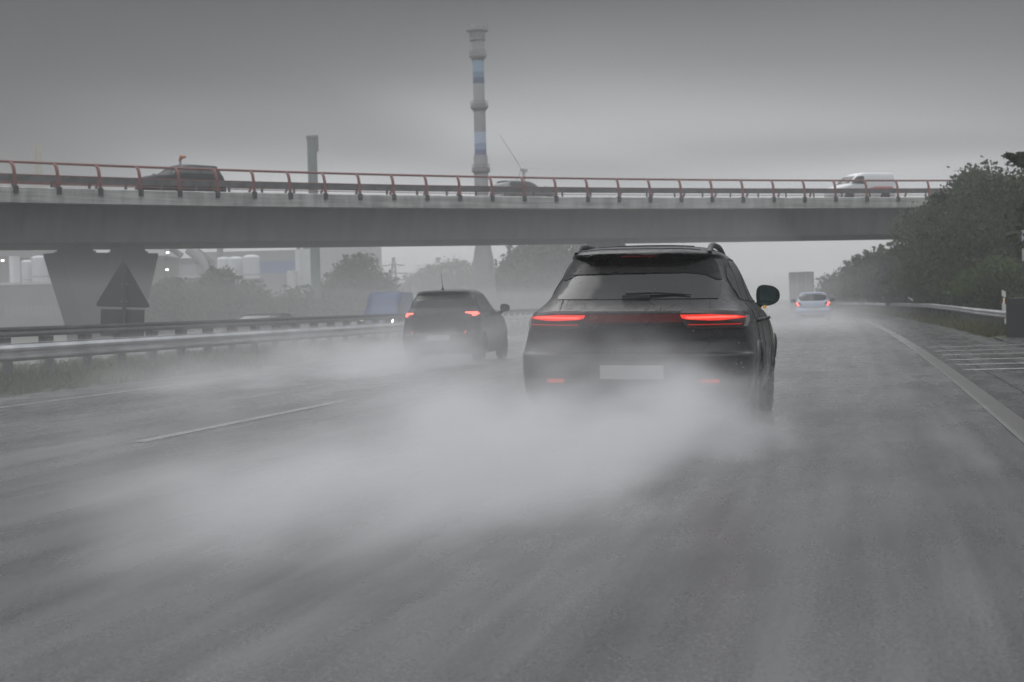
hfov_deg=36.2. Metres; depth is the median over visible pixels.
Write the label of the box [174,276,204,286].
process building
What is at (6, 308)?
window
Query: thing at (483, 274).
banded chimney
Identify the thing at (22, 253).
plant hall
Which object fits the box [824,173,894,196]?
van
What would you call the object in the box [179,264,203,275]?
filter house
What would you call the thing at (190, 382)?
edge line
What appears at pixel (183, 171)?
front side window
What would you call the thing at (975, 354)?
rumble stripe
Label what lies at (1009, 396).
hard shoulder
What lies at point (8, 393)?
median strip
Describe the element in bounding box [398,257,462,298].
leafy tree
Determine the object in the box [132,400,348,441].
lane marking
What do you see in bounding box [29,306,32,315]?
window
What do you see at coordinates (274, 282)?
grey annex
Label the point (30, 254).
slim stack
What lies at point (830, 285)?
leafy tree
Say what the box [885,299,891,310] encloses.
rail end post
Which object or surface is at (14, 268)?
building
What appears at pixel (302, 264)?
white silo tower
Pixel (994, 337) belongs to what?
verge
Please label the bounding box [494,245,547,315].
leafy tree
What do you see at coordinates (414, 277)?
leafy tree
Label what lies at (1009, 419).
edge line
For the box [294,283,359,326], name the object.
leafy tree
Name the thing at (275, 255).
long hall
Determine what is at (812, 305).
hatchback
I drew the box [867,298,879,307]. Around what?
verge shrub
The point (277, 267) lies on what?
blue hall
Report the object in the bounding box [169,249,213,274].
exhaust duct
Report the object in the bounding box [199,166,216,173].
rear side window
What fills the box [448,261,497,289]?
leafy tree
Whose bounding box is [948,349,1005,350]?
rumble stripe
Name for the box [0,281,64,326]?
office building
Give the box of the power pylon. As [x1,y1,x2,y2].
[381,257,408,289]
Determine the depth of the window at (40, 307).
172.74 m
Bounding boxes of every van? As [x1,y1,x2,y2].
[363,292,412,336]
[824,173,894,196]
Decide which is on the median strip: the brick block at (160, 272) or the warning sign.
the warning sign
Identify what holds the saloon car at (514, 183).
on the overpass bridge
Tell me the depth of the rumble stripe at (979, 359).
27.80 m
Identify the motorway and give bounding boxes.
[0,306,1023,681]
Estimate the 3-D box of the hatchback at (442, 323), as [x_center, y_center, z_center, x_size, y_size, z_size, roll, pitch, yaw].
[-1.161,-0.495,33.876,2.033,1.869,3.961,-1,1,10]
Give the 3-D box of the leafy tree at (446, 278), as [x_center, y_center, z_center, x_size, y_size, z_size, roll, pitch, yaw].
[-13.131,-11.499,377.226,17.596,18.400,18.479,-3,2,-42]
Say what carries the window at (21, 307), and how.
in the office building at (25, 304)
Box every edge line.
[0,339,524,407]
[767,306,1023,442]
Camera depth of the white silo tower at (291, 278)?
183.54 m
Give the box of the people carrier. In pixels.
[137,164,225,191]
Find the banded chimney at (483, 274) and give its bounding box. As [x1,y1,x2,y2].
[466,23,496,309]
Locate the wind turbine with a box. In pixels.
[497,131,566,245]
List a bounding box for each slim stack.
[29,250,32,259]
[217,249,222,257]
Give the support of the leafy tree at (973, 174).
on the verge
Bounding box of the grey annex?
[260,273,286,297]
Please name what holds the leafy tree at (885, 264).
on the verge
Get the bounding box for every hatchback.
[403,275,509,363]
[791,292,834,322]
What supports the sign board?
on the hard shoulder
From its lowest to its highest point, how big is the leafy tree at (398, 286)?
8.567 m
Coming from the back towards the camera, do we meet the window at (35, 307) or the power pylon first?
the power pylon
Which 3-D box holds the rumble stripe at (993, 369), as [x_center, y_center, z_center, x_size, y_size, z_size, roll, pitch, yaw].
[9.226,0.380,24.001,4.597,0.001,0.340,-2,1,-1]
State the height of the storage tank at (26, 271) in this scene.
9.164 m
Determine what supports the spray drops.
on the motorway
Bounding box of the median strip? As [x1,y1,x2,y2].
[0,334,527,396]
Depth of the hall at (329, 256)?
404.74 m
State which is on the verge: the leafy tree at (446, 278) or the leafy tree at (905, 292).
the leafy tree at (905, 292)
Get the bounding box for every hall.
[0,250,98,257]
[205,250,294,268]
[260,261,294,272]
[320,247,381,288]
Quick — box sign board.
[1022,230,1023,260]
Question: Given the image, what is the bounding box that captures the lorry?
[789,272,813,309]
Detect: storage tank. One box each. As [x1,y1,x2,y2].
[21,260,31,281]
[31,256,46,281]
[217,257,228,278]
[228,257,242,289]
[243,255,259,278]
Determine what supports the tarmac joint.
on the hard shoulder
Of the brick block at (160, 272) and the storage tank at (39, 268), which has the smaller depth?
the brick block at (160, 272)
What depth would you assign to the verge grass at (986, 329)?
59.11 m
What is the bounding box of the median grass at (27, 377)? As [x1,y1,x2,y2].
[0,323,528,395]
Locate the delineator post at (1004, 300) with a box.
[1002,290,1005,341]
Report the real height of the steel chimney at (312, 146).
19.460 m
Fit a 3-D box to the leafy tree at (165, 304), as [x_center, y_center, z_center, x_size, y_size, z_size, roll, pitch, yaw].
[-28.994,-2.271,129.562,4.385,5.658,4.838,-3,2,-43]
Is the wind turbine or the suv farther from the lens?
the wind turbine
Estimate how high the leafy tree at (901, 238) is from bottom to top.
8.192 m
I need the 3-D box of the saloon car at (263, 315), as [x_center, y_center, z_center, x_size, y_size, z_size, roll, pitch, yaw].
[-8.386,-0.189,51.846,1.840,1.450,4.300,-1,1,11]
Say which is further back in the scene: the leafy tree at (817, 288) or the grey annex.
the grey annex
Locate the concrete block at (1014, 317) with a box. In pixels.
[1006,298,1023,336]
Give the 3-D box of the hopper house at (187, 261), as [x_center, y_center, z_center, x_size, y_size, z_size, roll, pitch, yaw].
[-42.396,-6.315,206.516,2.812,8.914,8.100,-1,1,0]
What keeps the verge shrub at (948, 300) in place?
on the verge
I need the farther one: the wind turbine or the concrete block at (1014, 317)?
the wind turbine
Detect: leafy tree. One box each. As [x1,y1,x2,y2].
[144,276,204,332]
[144,279,187,333]
[181,265,261,330]
[201,279,288,329]
[268,284,326,326]
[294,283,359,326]
[321,249,397,324]
[375,270,414,299]
[394,265,432,294]
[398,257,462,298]
[420,255,472,290]
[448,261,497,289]
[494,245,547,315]
[495,266,513,308]
[500,244,571,315]
[543,244,581,303]
[814,273,838,294]
[817,254,865,308]
[839,248,885,307]
[850,241,901,308]
[870,249,913,310]
[880,190,952,312]
[893,241,939,313]
[901,155,1021,313]
[904,160,1023,315]
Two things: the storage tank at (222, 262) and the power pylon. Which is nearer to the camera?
the storage tank at (222, 262)
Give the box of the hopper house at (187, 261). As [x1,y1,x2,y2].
[179,258,198,264]
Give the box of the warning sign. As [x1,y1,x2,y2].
[96,261,148,336]
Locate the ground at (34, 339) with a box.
[10,322,1012,344]
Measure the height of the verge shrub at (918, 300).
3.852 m
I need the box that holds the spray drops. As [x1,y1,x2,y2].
[129,299,821,544]
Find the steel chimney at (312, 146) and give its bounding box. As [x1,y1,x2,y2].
[306,135,321,326]
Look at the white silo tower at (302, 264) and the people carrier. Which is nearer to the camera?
the people carrier
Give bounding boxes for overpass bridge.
[0,160,1018,341]
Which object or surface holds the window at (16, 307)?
in the office building at (25, 304)
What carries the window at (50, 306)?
in the office building at (25, 304)
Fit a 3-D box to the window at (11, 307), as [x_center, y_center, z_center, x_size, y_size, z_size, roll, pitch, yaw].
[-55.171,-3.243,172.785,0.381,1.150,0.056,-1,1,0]
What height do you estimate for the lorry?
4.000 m
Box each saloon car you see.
[215,313,301,349]
[490,180,554,196]
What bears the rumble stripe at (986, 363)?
on the hard shoulder
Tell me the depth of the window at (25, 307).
172.74 m
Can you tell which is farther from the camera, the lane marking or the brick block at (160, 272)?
the brick block at (160, 272)
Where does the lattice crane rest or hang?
on the ground at (34, 339)
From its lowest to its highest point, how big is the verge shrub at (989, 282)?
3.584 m
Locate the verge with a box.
[755,300,1006,338]
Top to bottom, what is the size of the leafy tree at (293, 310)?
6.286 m
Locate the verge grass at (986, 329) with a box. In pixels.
[848,306,1006,336]
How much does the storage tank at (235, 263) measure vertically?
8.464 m
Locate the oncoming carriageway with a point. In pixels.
(96, 356)
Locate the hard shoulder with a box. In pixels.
[769,306,1023,418]
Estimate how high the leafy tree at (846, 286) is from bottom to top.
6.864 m
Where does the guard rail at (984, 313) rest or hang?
on the verge
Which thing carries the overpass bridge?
on the ground at (34, 339)
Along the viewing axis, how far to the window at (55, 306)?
172.74 m
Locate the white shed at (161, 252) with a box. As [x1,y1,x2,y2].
[145,249,178,257]
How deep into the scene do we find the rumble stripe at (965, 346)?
34.94 m
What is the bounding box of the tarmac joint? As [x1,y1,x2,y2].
[899,328,1023,391]
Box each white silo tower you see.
[287,270,296,298]
[295,248,310,296]
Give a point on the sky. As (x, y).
(669, 89)
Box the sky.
[0,0,1023,301]
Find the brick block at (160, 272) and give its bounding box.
[152,255,179,284]
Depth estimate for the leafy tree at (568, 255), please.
192.99 m
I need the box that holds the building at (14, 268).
[9,256,20,281]
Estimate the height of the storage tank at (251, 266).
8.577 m
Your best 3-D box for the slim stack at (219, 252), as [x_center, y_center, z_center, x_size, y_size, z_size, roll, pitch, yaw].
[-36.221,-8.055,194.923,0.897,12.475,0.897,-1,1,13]
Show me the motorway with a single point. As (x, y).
(872, 530)
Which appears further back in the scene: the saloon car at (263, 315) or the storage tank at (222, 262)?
the storage tank at (222, 262)
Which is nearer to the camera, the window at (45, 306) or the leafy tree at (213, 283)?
the leafy tree at (213, 283)
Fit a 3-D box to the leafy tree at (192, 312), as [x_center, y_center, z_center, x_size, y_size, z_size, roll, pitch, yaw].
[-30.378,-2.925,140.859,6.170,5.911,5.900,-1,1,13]
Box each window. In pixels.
[5,306,8,316]
[10,306,13,316]
[14,306,17,316]
[19,306,22,316]
[24,306,27,315]
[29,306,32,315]
[34,306,37,315]
[39,306,42,315]
[44,305,47,315]
[49,305,52,315]
[54,305,57,315]
[165,166,199,172]
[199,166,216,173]
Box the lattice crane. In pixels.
[32,144,42,186]
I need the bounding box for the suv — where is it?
[523,242,779,433]
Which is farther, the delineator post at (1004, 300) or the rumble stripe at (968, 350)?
the delineator post at (1004, 300)
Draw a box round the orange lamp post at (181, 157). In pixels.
[178,155,185,164]
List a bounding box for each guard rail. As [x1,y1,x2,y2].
[0,309,538,367]
[0,315,531,377]
[775,302,1005,326]
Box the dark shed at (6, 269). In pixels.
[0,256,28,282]
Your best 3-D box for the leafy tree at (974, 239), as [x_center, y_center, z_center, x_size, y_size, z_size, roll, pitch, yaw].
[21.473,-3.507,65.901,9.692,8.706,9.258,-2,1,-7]
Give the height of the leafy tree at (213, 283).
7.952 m
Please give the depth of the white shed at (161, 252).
236.08 m
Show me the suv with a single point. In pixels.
(656, 304)
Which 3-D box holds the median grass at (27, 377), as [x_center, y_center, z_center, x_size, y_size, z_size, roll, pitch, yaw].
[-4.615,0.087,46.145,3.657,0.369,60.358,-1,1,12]
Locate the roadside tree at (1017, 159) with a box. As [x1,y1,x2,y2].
[1000,151,1023,257]
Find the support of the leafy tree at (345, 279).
on the ground at (34, 339)
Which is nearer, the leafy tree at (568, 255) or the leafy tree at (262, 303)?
the leafy tree at (262, 303)
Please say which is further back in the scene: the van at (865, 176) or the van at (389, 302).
the van at (865, 176)
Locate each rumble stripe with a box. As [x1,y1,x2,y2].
[948,345,1003,346]
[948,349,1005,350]
[951,358,1016,359]
[952,353,1012,354]
[955,362,1023,364]
[963,368,1023,369]
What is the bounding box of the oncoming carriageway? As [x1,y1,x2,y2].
[13,322,526,366]
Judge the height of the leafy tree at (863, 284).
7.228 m
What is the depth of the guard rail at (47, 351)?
31.36 m
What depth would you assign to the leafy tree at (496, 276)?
207.13 m
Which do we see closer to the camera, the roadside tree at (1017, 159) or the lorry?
the roadside tree at (1017, 159)
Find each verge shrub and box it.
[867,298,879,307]
[913,296,925,312]
[929,269,974,314]
[940,248,1023,318]
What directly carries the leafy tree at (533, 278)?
on the ground at (34, 339)
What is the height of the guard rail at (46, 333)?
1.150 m

